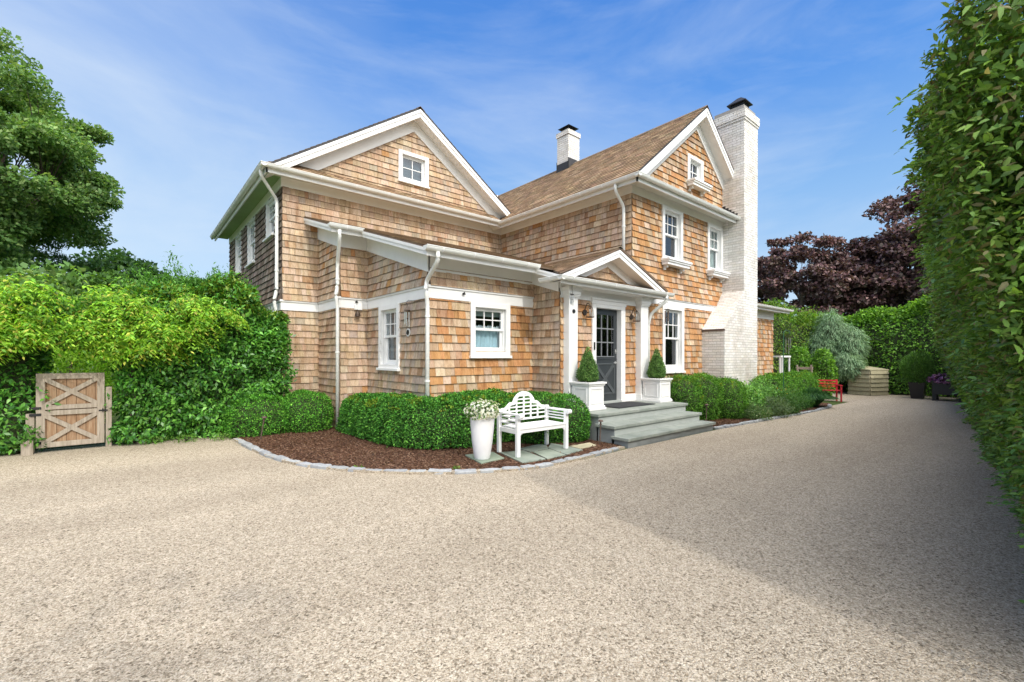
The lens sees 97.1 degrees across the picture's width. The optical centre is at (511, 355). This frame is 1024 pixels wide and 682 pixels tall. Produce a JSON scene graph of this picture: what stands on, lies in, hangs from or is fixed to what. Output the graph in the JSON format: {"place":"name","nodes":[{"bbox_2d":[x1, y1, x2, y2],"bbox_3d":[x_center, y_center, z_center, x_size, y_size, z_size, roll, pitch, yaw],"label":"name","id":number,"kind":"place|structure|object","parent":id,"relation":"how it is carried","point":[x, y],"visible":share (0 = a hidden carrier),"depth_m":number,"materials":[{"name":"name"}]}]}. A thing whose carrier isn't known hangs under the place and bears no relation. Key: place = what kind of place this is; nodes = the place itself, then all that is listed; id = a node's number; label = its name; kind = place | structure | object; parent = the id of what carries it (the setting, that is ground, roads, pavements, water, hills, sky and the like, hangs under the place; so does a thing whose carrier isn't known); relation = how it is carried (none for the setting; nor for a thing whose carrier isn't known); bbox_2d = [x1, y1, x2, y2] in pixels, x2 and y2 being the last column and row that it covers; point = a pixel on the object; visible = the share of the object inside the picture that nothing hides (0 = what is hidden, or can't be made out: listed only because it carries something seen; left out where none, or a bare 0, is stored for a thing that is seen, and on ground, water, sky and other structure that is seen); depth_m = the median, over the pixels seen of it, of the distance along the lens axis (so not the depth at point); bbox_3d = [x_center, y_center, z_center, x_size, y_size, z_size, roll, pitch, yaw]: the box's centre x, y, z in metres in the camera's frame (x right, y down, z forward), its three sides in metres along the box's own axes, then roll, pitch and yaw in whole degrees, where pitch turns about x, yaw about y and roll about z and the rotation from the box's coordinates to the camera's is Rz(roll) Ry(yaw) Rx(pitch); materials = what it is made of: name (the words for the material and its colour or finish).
{"place":"outdoors","nodes":[
{"label":"outdoors","id":0,"kind":"place"},
{"bbox_2d":[35,361,846,458],"bbox_3d":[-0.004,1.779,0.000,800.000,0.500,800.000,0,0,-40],"label":"ground","id":1,"kind":"structure","parent":0,"point":[114,418],"depth_m":10.41,"materials":[{"name":"soil"}]},
{"bbox_2d":[0,343,60,454],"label":"laurel hedge","id":2,"kind":"object","parent":1,"relation":"on","point":[18,387],"visible":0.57,"depth_m":6.94,"materials":[{"name":"green plant"}]},
{"bbox_2d":[0,258,102,371],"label":"ash tree","id":3,"kind":"object","parent":1,"relation":"on","point":[54,273],"visible":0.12,"depth_m":13.62,"materials":[{"name":"green plant"}]},
{"bbox_2d":[0,26,125,274],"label":"maple tree","id":4,"kind":"object","parent":1,"relation":"on","point":[58,195],"visible":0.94,"depth_m":15.70,"materials":[{"name":"green plant"}]},
{"bbox_2d":[26,236,118,372],"bbox_3d":[-19.793,-2.071,19.929,3.737,7.118,3.843,0,0,-40],"label":"pine tree","id":5,"kind":"object","parent":1,"relation":"on","point":[62,257],"visible":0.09,"depth_m":19.62,"materials":[{"name":"green plant"}]},
{"bbox_2d":[33,333,118,420],"bbox_3d":[-9.242,0.379,9.461,1.796,2.372,1.729,0,0,-40],"label":"golden cypress","id":6,"kind":"object","parent":1,"relation":"on","point":[98,367],"visible":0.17,"depth_m":9.40,"materials":[{"name":"green plant"}]},
{"bbox_2d":[53,264,143,383],"bbox_3d":[-13.604,-0.756,15.072,4.351,4.512,4.370,0,0,-40],"label":"ash tree","id":7,"kind":"object","parent":1,"relation":"on","point":[108,277],"visible":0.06,"depth_m":14.36,"materials":[{"name":"green plant"}]},
{"bbox_2d":[53,247,173,375],"bbox_3d":[-26.452,-3.053,30.816,7.324,9.053,7.834,0,0,-40],"label":"hickory tree","id":8,"kind":"object","parent":1,"relation":"on","point":[123,258],"visible":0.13,"depth_m":29.70,"materials":[{"name":"green plant"}]},
{"bbox_2d":[0,268,252,443],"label":"wisteria vine","id":9,"kind":"object","parent":1,"relation":"on","point":[101,330],"visible":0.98,"depth_m":7.30,"materials":[{"name":"green plant"}]},
{"bbox_2d":[121,245,263,305],"bbox_3d":[-6.863,-0.385,10.112,2.504,3.892,3.268,0,0,4],"label":"willow shrub","id":10,"kind":"object","parent":1,"relation":"on","point":[191,279],"visible":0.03,"depth_m":9.48,"materials":[{"name":"green plant"}]},
{"bbox_2d":[100,270,297,445],"bbox_3d":[-5.942,-0.076,8.838,3.095,3.283,2.006,0,0,-40],"label":"laurel hedge","id":11,"kind":"object","parent":1,"relation":"on","point":[174,400],"visible":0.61,"depth_m":8.37,"materials":[{"name":"green plant"}]},
{"bbox_2d":[233,438,624,473],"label":"joint gravel","id":12,"kind":"structure","parent":1,"relation":"on","point":[451,472],"depth_m":5.98,"materials":[{"name":"grey gravel"}]},
{"bbox_2d":[210,97,793,426],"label":"shingled house","id":13,"kind":"structure","parent":1,"relation":"on","point":[345,248],"depth_m":10.53,"materials":[{"name":"brown wood"}]},
{"bbox_2d":[235,231,241,275],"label":"window","id":14,"kind":"structure","parent":13,"relation":"in","point":[238,246],"depth_m":14.25,"materials":[{"name":"white paint"}]},
{"bbox_2d":[244,216,254,267],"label":"window","id":15,"kind":"structure","parent":13,"relation":"in","point":[250,237],"depth_m":12.79,"materials":[{"name":"white paint"}]},
{"bbox_2d":[262,196,274,242],"bbox_3d":[-5.716,-3.253,10.775,0.225,0.950,0.930,0,0,-40],"label":"window","id":16,"kind":"structure","parent":13,"relation":"in","point":[270,208],"depth_m":11.04,"materials":[{"name":"white paint"}]},
{"bbox_2d":[376,303,400,370],"bbox_3d":[-2.172,-0.362,9.175,0.805,1.302,0.955,0,0,-40],"label":"window","id":17,"kind":"structure","parent":13,"relation":"in","point":[389,320],"depth_m":9.21,"materials":[{"name":"white paint"}]},
{"bbox_2d":[397,149,429,188],"bbox_3d":[-2.642,-4.937,12.025,0.920,0.840,0.245,0,0,-40],"label":"window","id":18,"kind":"structure","parent":13,"relation":"in","point":[411,170],"depth_m":12.07,"materials":[{"name":"white paint"}]},
{"bbox_2d":[404,299,423,326],"bbox_3d":[-1.741,-0.767,8.038,0.112,0.485,0.581,0,0,-43],"label":"wind chime","id":19,"kind":"object","parent":13,"relation":"hanging from","point":[408,318],"visible":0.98,"depth_m":8.19,"materials":[{"name":"grey metal"}]},
{"bbox_2d":[469,301,511,357],"bbox_3d":[-0.628,-0.481,8.904,0.985,1.047,0.805,0,0,-40],"label":"window","id":20,"kind":"structure","parent":13,"relation":"in","point":[489,325],"depth_m":8.79,"materials":[{"name":"white paint"}]},
{"bbox_2d":[596,309,616,400],"bbox_3d":[1.912,-0.016,9.897,0.846,1.983,0.426,0,0,-40],"label":"front door","id":21,"kind":"structure","parent":13,"relation":"in","point":[606,320],"depth_m":9.99,"materials":[{"name":"grey paint"}]},
{"bbox_2d":[662,305,685,373],"bbox_3d":[3.842,-0.411,11.658,1.040,1.685,0.805,0,0,-40],"label":"window","id":22,"kind":"structure","parent":13,"relation":"in","point":[673,329],"depth_m":11.67,"materials":[{"name":"white paint"}]},
{"bbox_2d":[661,204,692,273],"bbox_3d":[3.883,-2.910,11.573,1.085,1.595,0.980,0,0,-40],"label":"window","id":23,"kind":"structure","parent":13,"relation":"in","point":[672,224],"depth_m":11.60,"materials":[{"name":"white paint"}]},
{"bbox_2d":[686,153,712,196],"bbox_3d":[4.752,-4.819,12.304,0.940,0.975,0.980,0,0,-40],"label":"window","id":24,"kind":"structure","parent":13,"relation":"in","point":[695,180],"depth_m":12.10,"materials":[{"name":"white paint"}]},
{"bbox_2d":[706,222,730,282],"bbox_3d":[5.604,-2.907,13.026,1.020,1.595,0.980,0,0,-40],"label":"window","id":25,"kind":"structure","parent":13,"relation":"in","point":[715,235],"depth_m":13.02,"materials":[{"name":"white paint"}]},
{"bbox_2d":[228,403,830,469],"bbox_3d":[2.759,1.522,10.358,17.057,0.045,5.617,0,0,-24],"label":"mulch bed","id":26,"kind":"object","parent":1,"relation":"on","point":[355,453],"visible":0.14,"depth_m":7.04,"materials":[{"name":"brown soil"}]},
{"bbox_2d":[260,416,266,439],"bbox_3d":[-4.418,1.295,8.020,0.090,0.456,0.088,8,-4,-40],"label":"path light","id":27,"kind":"object","parent":26,"relation":"on","point":[263,417],"visible":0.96,"depth_m":8.01,"materials":[{"name":"metal"}]},
{"bbox_2d":[220,389,333,437],"bbox_3d":[-4.593,1.082,8.946,2.019,0.868,1.117,0,0,-31],"label":"boxwood hedge","id":28,"kind":"object","parent":26,"relation":"on","point":[301,412],"visible":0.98,"depth_m":8.66,"materials":[{"name":"green plant"}]},
{"bbox_2d":[334,386,552,449],"bbox_3d":[-1.305,1.021,8.207,4.524,0.973,2.336,0,0,4],"label":"boxwood hedge","id":29,"kind":"object","parent":26,"relation":"on","point":[401,419],"visible":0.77,"depth_m":7.48,"materials":[{"name":"green plant"}]},
{"bbox_2d":[465,452,503,463],"bbox_3d":[-0.358,1.492,6.606,0.466,0.032,0.592,0,0,-28],"label":"flagstone","id":30,"kind":"object","parent":26,"relation":"on","point":[494,456],"visible":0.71,"depth_m":6.52,"materials":[{"name":"grey stone"}]},
{"bbox_2d":[470,416,494,459],"bbox_3d":[-0.429,1.170,6.514,0.366,0.612,0.366,0,0,-40],"label":"tall urn","id":31,"kind":"object","parent":30,"relation":"on","point":[482,430],"visible":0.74,"depth_m":6.39,"materials":[{"name":"ceramic"}]},
{"bbox_2d":[463,395,499,420],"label":"white petunias","id":32,"kind":"object","parent":31,"relation":"in","point":[482,406],"visible":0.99,"depth_m":6.39,"materials":[{"name":"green plant"}]},
{"bbox_2d":[500,450,545,463],"bbox_3d":[0.162,1.493,6.702,0.410,0.032,0.749,0,0,-26],"label":"flagstone","id":33,"kind":"object","parent":26,"relation":"on","point":[526,457],"visible":0.74,"depth_m":6.64,"materials":[{"name":"grey stone"}]},
{"bbox_2d":[497,391,571,457],"bbox_3d":[0.357,1.023,7.061,1.072,0.910,0.573,0,0,-39],"label":"garden bench","id":34,"kind":"object","parent":33,"relation":"on","point":[520,428],"visible":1,"depth_m":7.09,"materials":[{"name":"white paint"}]},
{"bbox_2d":[521,444,547,451],"bbox_3d":[0.388,1.494,7.311,0.568,0.032,0.369,0,0,-40],"label":"flagstone","id":35,"kind":"object","parent":26,"relation":"on","point":[536,447],"visible":0.66,"depth_m":7.22,"materials":[{"name":"grey stone"}]},
{"bbox_2d":[533,449,565,458],"bbox_3d":[0.553,1.494,6.868,0.378,0.032,0.571,0,0,-26],"label":"flagstone","id":36,"kind":"object","parent":26,"relation":"on","point":[548,454],"visible":0.87,"depth_m":6.83,"materials":[{"name":"grey stone"}]},
{"bbox_2d":[509,390,591,443],"bbox_3d":[0.628,1.071,8.090,1.385,0.918,1.326,0,0,-40],"label":"boxwood hedge","id":37,"kind":"object","parent":26,"relation":"on","point":[577,422],"visible":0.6,"depth_m":7.80,"materials":[{"name":"green plant"}]},
{"bbox_2d":[548,443,581,454],"bbox_3d":[0.755,1.494,7.254,0.484,0.032,0.767,0,0,-40],"label":"flagstone","id":38,"kind":"object","parent":26,"relation":"on","point":[559,448],"visible":0.77,"depth_m":7.15,"materials":[{"name":"grey stone"}]},
{"bbox_2d":[570,442,595,448],"bbox_3d":[1.206,1.495,7.497,0.503,0.032,0.244,0,0,-40],"label":"flagstone","id":39,"kind":"object","parent":26,"relation":"on","point":[584,445],"visible":0.74,"depth_m":7.47,"materials":[{"name":"beige stone"}]},
{"bbox_2d":[598,420,602,444],"bbox_3d":[1.498,1.305,7.653,0.090,0.456,0.088,2,-1,-40],"label":"path light","id":40,"kind":"object","parent":26,"relation":"on","point":[600,421],"visible":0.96,"depth_m":7.64,"materials":[{"name":"metal"}]},
{"bbox_2d":[667,372,750,419],"bbox_3d":[4.633,0.957,10.915,2.513,1.175,1.180,0,0,-23],"label":"boxwood hedge","id":41,"kind":"object","parent":26,"relation":"on","point":[722,397],"visible":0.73,"depth_m":10.57,"materials":[{"name":"green plant"}]},
{"bbox_2d":[740,380,768,414],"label":"hydrangea bush","id":42,"kind":"object","parent":26,"relation":"on","point":[755,395],"visible":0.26,"depth_m":11.29,"materials":[{"name":"green plant"}]},
{"bbox_2d":[737,401,775,419],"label":"perennial","id":43,"kind":"object","parent":26,"relation":"on","point":[760,414],"visible":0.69,"depth_m":10.77,"materials":[{"name":"green plant"}]},
{"bbox_2d":[745,374,781,406],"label":"perennial","id":44,"kind":"object","parent":26,"relation":"on","point":[759,384],"visible":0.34,"depth_m":11.99,"materials":[{"name":"green plant"}]},
{"bbox_2d":[749,394,795,417],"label":"perennial","id":45,"kind":"object","parent":26,"relation":"on","point":[781,404],"visible":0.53,"depth_m":11.27,"materials":[{"name":"green plant"}]},
{"bbox_2d":[764,386,806,411],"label":"perennial","id":46,"kind":"object","parent":26,"relation":"on","point":[787,394],"visible":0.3,"depth_m":12.13,"materials":[{"name":"green plant"}]},
{"bbox_2d":[783,330,789,393],"bbox_3d":[7.570,0.411,12.479,0.183,2.267,0.022,0,0,-4],"label":"plant hook","id":47,"kind":"object","parent":26,"relation":"on","point":[783,356],"visible":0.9,"depth_m":12.47,"materials":[{"name":"black metal"}]},
{"bbox_2d":[752,370,822,401],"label":"boxwood hedge","id":48,"kind":"object","parent":26,"relation":"on","point":[798,380],"visible":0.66,"depth_m":13.39,"materials":[{"name":"green plant"}]},
{"bbox_2d":[775,396,804,413],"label":"perennial","id":49,"kind":"object","parent":26,"relation":"on","point":[797,404],"visible":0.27,"depth_m":11.75,"materials":[{"name":"green plant"}]},
{"bbox_2d":[791,389,816,409],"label":"perennial","id":50,"kind":"object","parent":26,"relation":"on","point":[807,404],"visible":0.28,"depth_m":12.75,"materials":[{"name":"green plant"}]},
{"bbox_2d":[801,386,839,406],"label":"ornamental grass","id":51,"kind":"object","parent":26,"relation":"on","point":[820,395],"depth_m":13.28,"materials":[{"name":"green plant"}]},
{"bbox_2d":[535,462,553,467],"bbox_3d":[0.442,1.519,6.245,0.257,0.081,0.127,0,0,-36],"label":"edging stone","id":52,"kind":"object","parent":1,"relation":"on","point":[544,464],"visible":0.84,"depth_m":6.21,"materials":[{"name":"grey stone"}]},
{"bbox_2d":[564,456,579,459],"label":"edging stone","id":53,"kind":"object","parent":1,"relation":"on","point":[571,458],"visible":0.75,"depth_m":6.55,"materials":[{"name":"grey stone"}]},
{"bbox_2d":[589,451,602,456],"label":"edging stone","id":54,"kind":"object","parent":1,"relation":"on","point":[597,452],"visible":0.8,"depth_m":6.94,"materials":[{"name":"grey stone"}]},
{"bbox_2d":[583,401,715,448],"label":"stone steps","id":55,"kind":"structure","parent":1,"relation":"on","point":[636,426],"depth_m":8.38,"materials":[{"name":"grey stone"}]},
{"bbox_2d":[569,381,606,410],"bbox_3d":[1.457,0.757,8.690,0.510,0.525,0.510,0,0,-40],"label":"square planter","id":56,"kind":"object","parent":55,"relation":"on","point":[590,395],"visible":0.88,"depth_m":8.51,"materials":[{"name":"white paint"}]},
{"bbox_2d":[575,346,599,381],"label":"conical spruce","id":57,"kind":"object","parent":56,"relation":"on","point":[587,370],"visible":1,"depth_m":8.59,"materials":[{"name":"green plant"}]},
{"bbox_2d":[604,401,653,408],"bbox_3d":[2.345,1.013,9.428,1.250,0.018,0.660,0,0,-40],"label":"doormat","id":58,"kind":"object","parent":55,"relation":"on","point":[626,404],"visible":0.83,"depth_m":9.35,"materials":[{"name":"grey fabric"}]},
{"bbox_2d":[640,378,672,402],"bbox_3d":[3.268,0.761,10.219,0.510,0.525,0.510,0,0,-40],"label":"square planter","id":59,"kind":"object","parent":55,"relation":"on","point":[657,390],"visible":0.95,"depth_m":10.06,"materials":[{"name":"white paint"}]},
{"bbox_2d":[646,348,666,378],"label":"conical spruce","id":60,"kind":"object","parent":59,"relation":"on","point":[656,367],"visible":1,"depth_m":10.12,"materials":[{"name":"green plant"}]},
{"bbox_2d":[773,356,790,372],"bbox_3d":[10.095,0.770,17.029,1.000,1.560,0.400,0,0,-40],"label":"glass lantern stand","id":61,"kind":"object","parent":1,"relation":"on","point":[780,364],"visible":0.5,"depth_m":16.72,"materials":[{"name":"white paint"}]},
{"bbox_2d":[758,298,820,372],"bbox_3d":[11.467,-0.511,20.536,4.796,4.287,2.648,0,0,4],"label":"golden shrub","id":62,"kind":"object","parent":1,"relation":"on","point":[798,335],"visible":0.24,"depth_m":19.90,"materials":[{"name":"green plant"}]},
{"bbox_2d":[757,231,879,315],"bbox_3d":[24.053,-4.251,38.349,10.403,11.661,11.271,0,0,16],"label":"copper beech","id":63,"kind":"object","parent":1,"relation":"on","point":[772,268],"visible":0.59,"depth_m":35.31,"materials":[{"name":"purple plant"}]},
{"bbox_2d":[819,379,842,401],"bbox_3d":[10.675,1.177,15.494,0.986,0.748,0.431,0,0,15],"label":"red bench","id":64,"kind":"object","parent":1,"relation":"on","point":[836,386],"visible":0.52,"depth_m":15.54,"materials":[{"name":"paint"}]},
{"bbox_2d":[789,233,930,323],"bbox_3d":[29.267,-4.043,37.305,11.483,11.266,10.866,0,0,-40],"label":"copper beech","id":65,"kind":"object","parent":1,"relation":"on","point":[849,301],"visible":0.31,"depth_m":34.70,"materials":[{"name":"purple plant"}]},
{"bbox_2d":[777,295,957,397],"bbox_3d":[15.044,-0.582,19.726,2.232,4.465,9.258,0,0,-37],"label":"hornbeam hedge","id":66,"kind":"object","parent":1,"relation":"on","point":[898,335],"visible":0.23,"depth_m":18.21,"materials":[{"name":"green plant"}]},
{"bbox_2d":[830,177,931,309],"bbox_3d":[33.157,-6.558,34.438,15.005,16.313,15.162,0,0,-40],"label":"copper beech","id":67,"kind":"object","parent":1,"relation":"on","point":[889,206],"visible":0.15,"depth_m":33.31,"materials":[{"name":"purple plant"}]},
{"bbox_2d":[886,0,1023,602],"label":"privet hedge","id":68,"kind":"object","parent":1,"relation":"on","point":[969,159],"visible":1,"depth_m":2.43,"materials":[{"name":"green plant"}]},
{"bbox_2d":[0,0,1022,314],"label":"sky","id":69,"kind":"structure","parent":0,"point":[192,95],"materials":[{"name":"blue"}]},
{"bbox_2d":[0,391,1023,681],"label":"gravel drive","id":70,"kind":"structure","parent":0,"point":[858,539],"depth_m":3.31,"materials":[{"name":"beige gravel"}]},
{"bbox_2d":[21,413,34,455],"bbox_3d":[-7.424,1.203,6.939,0.130,0.620,0.220,0,0,-40],"label":"gate post","id":71,"kind":"object","parent":70,"relation":"on","point":[27,449],"visible":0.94,"depth_m":6.92,"materials":[{"name":"brown wood"}]},
{"bbox_2d":[106,386,111,446],"bbox_3d":[-6.751,1.015,7.573,0.075,1.000,0.080,0,0,-40],"label":"gate post","id":72,"kind":"object","parent":70,"relation":"on","point":[109,411],"visible":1,"depth_m":7.54,"materials":[{"name":"brown wood"}]},
{"bbox_2d":[29,372,107,452],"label":"wooden gate","id":73,"kind":"structure","parent":72,"relation":"attached to","point":[76,417],"depth_m":7.25,"materials":[{"name":"weathered wood"},{"name":"black iron"}]},
{"bbox_2d":[144,435,168,444],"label":"weed","id":74,"kind":"object","parent":70,"relation":"on","point":[156,441],"visible":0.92,"depth_m":7.78,"materials":[{"name":"green plant"}]},
{"bbox_2d":[172,434,197,443],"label":"weed","id":75,"kind":"object","parent":70,"relation":"on","point":[185,438],"visible":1,"depth_m":7.91,"materials":[{"name":"green plant"}]},
{"bbox_2d":[210,432,235,440],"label":"weed","id":76,"kind":"object","parent":70,"relation":"on","point":[223,437],"visible":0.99,"depth_m":8.09,"materials":[{"name":"green plant"}]},
{"bbox_2d":[241,442,252,447],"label":"edging stone","id":77,"kind":"object","parent":70,"relation":"on","point":[244,444],"visible":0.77,"depth_m":7.54,"materials":[{"name":"grey stone"}]},
{"bbox_2d":[246,445,257,450],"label":"edging stone","id":78,"kind":"object","parent":70,"relation":"on","point":[249,447],"visible":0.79,"depth_m":7.32,"materials":[{"name":"grey stone"}]},
{"bbox_2d":[259,450,270,455],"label":"edging stone","id":79,"kind":"object","parent":70,"relation":"on","point":[262,452],"visible":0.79,"depth_m":6.91,"materials":[{"name":"grey stone"}]},
{"bbox_2d":[264,453,277,458],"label":"edging stone","id":80,"kind":"object","parent":70,"relation":"on","point":[271,455],"visible":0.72,"depth_m":6.73,"materials":[{"name":"grey stone"}]},
{"bbox_2d":[273,455,289,461],"bbox_3d":[-3.363,1.507,6.583,0.270,0.090,0.128,0,0,39],"label":"edging stone","id":81,"kind":"object","parent":70,"relation":"on","point":[279,458],"visible":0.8,"depth_m":6.54,"materials":[{"name":"grey stone"}]},
{"bbox_2d":[296,462,312,466],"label":"edging stone","id":82,"kind":"object","parent":70,"relation":"on","point":[305,463],"visible":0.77,"depth_m":6.23,"materials":[{"name":"grey stone"}]},
{"bbox_2d":[310,463,331,469],"bbox_3d":[-2.592,1.508,6.135,0.281,0.091,0.118,0,0,21],"label":"edging stone","id":83,"kind":"object","parent":70,"relation":"on","point":[319,465],"visible":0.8,"depth_m":6.10,"materials":[{"name":"grey stone"}]},
{"bbox_2d":[329,465,348,469],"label":"edging stone","id":84,"kind":"object","parent":70,"relation":"on","point":[340,467],"visible":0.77,"depth_m":6.00,"materials":[{"name":"grey stone"}]},
{"bbox_2d":[348,466,365,471],"bbox_3d":[-2.047,1.510,5.962,0.209,0.090,0.107,0,0,13],"label":"edging stone","id":85,"kind":"object","parent":70,"relation":"on","point":[351,469],"visible":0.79,"depth_m":5.93,"materials":[{"name":"grey stone"}]},
{"bbox_2d":[384,469,407,473],"bbox_3d":[-1.512,1.512,5.876,0.303,0.088,0.106,0,0,5],"label":"edging stone","id":86,"kind":"object","parent":70,"relation":"on","point":[400,470],"visible":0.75,"depth_m":5.84,"materials":[{"name":"grey stone"}]},
{"bbox_2d":[409,469,425,471],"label":"edging stone","id":87,"kind":"object","parent":70,"relation":"on","point":[418,470],"visible":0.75,"depth_m":5.82,"materials":[{"name":"grey stone"}]},
{"bbox_2d":[428,468,451,473],"bbox_3d":[-0.932,1.511,5.860,0.312,0.092,0.112,0,0,-1],"label":"edging stone","id":88,"kind":"object","parent":70,"relation":"on","point":[441,471],"visible":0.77,"depth_m":5.82,"materials":[{"name":"grey stone"}]},
{"bbox_2d":[454,469,476,473],"bbox_3d":[-0.605,1.518,5.887,0.299,0.079,0.128,0,0,-9],"label":"edging stone","id":89,"kind":"object","parent":70,"relation":"on","point":[465,471],"visible":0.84,"depth_m":5.84,"materials":[{"name":"grey stone"}]},
{"bbox_2d":[480,468,500,472],"bbox_3d":[-0.289,1.519,5.946,0.277,0.080,0.118,0,0,-12],"label":"edging stone","id":90,"kind":"object","parent":70,"relation":"on","point":[485,470],"visible":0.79,"depth_m":5.91,"materials":[{"name":"grey stone"}]},
{"bbox_2d":[502,466,519,470],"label":"edging stone","id":91,"kind":"object","parent":70,"relation":"on","point":[510,467],"visible":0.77,"depth_m":5.99,"materials":[{"name":"grey stone"}]},
{"bbox_2d":[520,464,535,469],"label":"edging stone","id":92,"kind":"object","parent":70,"relation":"on","point":[526,466],"visible":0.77,"depth_m":6.09,"materials":[{"name":"grey stone"}]},
{"bbox_2d":[551,458,566,462],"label":"edging stone","id":93,"kind":"object","parent":70,"relation":"on","point":[559,460],"visible":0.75,"depth_m":6.37,"materials":[{"name":"grey stone"}]},
{"bbox_2d":[784,343,814,372],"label":"young hornbeam","id":94,"kind":"object","parent":70,"relation":"on","point":[800,352],"visible":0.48,"depth_m":17.78,"materials":[{"name":"green plant"}]},
{"bbox_2d":[796,365,812,372],"bbox_3d":[10.850,0.942,16.619,0.575,1.226,0.550,0,0,-40],"label":"garden chair","id":95,"kind":"object","parent":70,"relation":"on","point":[810,368],"visible":0.29,"depth_m":16.43,"materials":[{"name":"brown wood"}]},
{"bbox_2d":[809,347,839,395],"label":"young hornbeam","id":96,"kind":"object","parent":70,"relation":"on","point":[829,369],"visible":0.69,"depth_m":17.37,"materials":[{"name":"green plant"}]},
{"bbox_2d":[805,306,871,392],"bbox_3d":[13.593,-0.307,18.985,2.120,3.749,2.418,0,0,-40],"label":"weeping pine","id":97,"kind":"object","parent":70,"relation":"on","point":[844,344],"visible":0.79,"depth_m":18.64,"materials":[{"name":"green plant"}]},
{"bbox_2d":[848,366,888,395],"bbox_3d":[14.290,0.981,18.153,1.146,1.155,0.879,0,0,-20],"label":"storage bin","id":98,"kind":"object","parent":70,"relation":"on","point":[872,381],"visible":0.9,"depth_m":17.81,"materials":[{"name":"beige wood"}]},
{"bbox_2d":[908,382,926,398],"bbox_3d":[14.828,1.260,16.537,0.470,0.600,0.470,0,0,-40],"label":"black pot","id":99,"kind":"object","parent":70,"relation":"on","point":[917,390],"visible":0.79,"depth_m":16.41,"materials":[{"name":"plastic"}]},
{"bbox_2d":[898,350,937,384],"bbox_3d":[14.817,0.451,16.548,1.211,1.387,1.206,0,0,-40],"label":"boxwood ball","id":100,"kind":"object","parent":99,"relation":"in","point":[910,361],"visible":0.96,"depth_m":16.39,"materials":[{"name":"green plant"}]},
{"bbox_2d":[931,380,962,401],"bbox_3d":[15.125,1.211,15.681,0.710,0.700,0.810,0,0,-40],"label":"black trough","id":101,"kind":"object","parent":70,"relation":"on","point":[941,388],"visible":0.5,"depth_m":15.57,"materials":[{"name":"plastic"}]},
{"bbox_2d":[925,372,951,384],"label":"purple petunias","id":102,"kind":"object","parent":101,"relation":"in","point":[938,377],"visible":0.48,"depth_m":15.66,"materials":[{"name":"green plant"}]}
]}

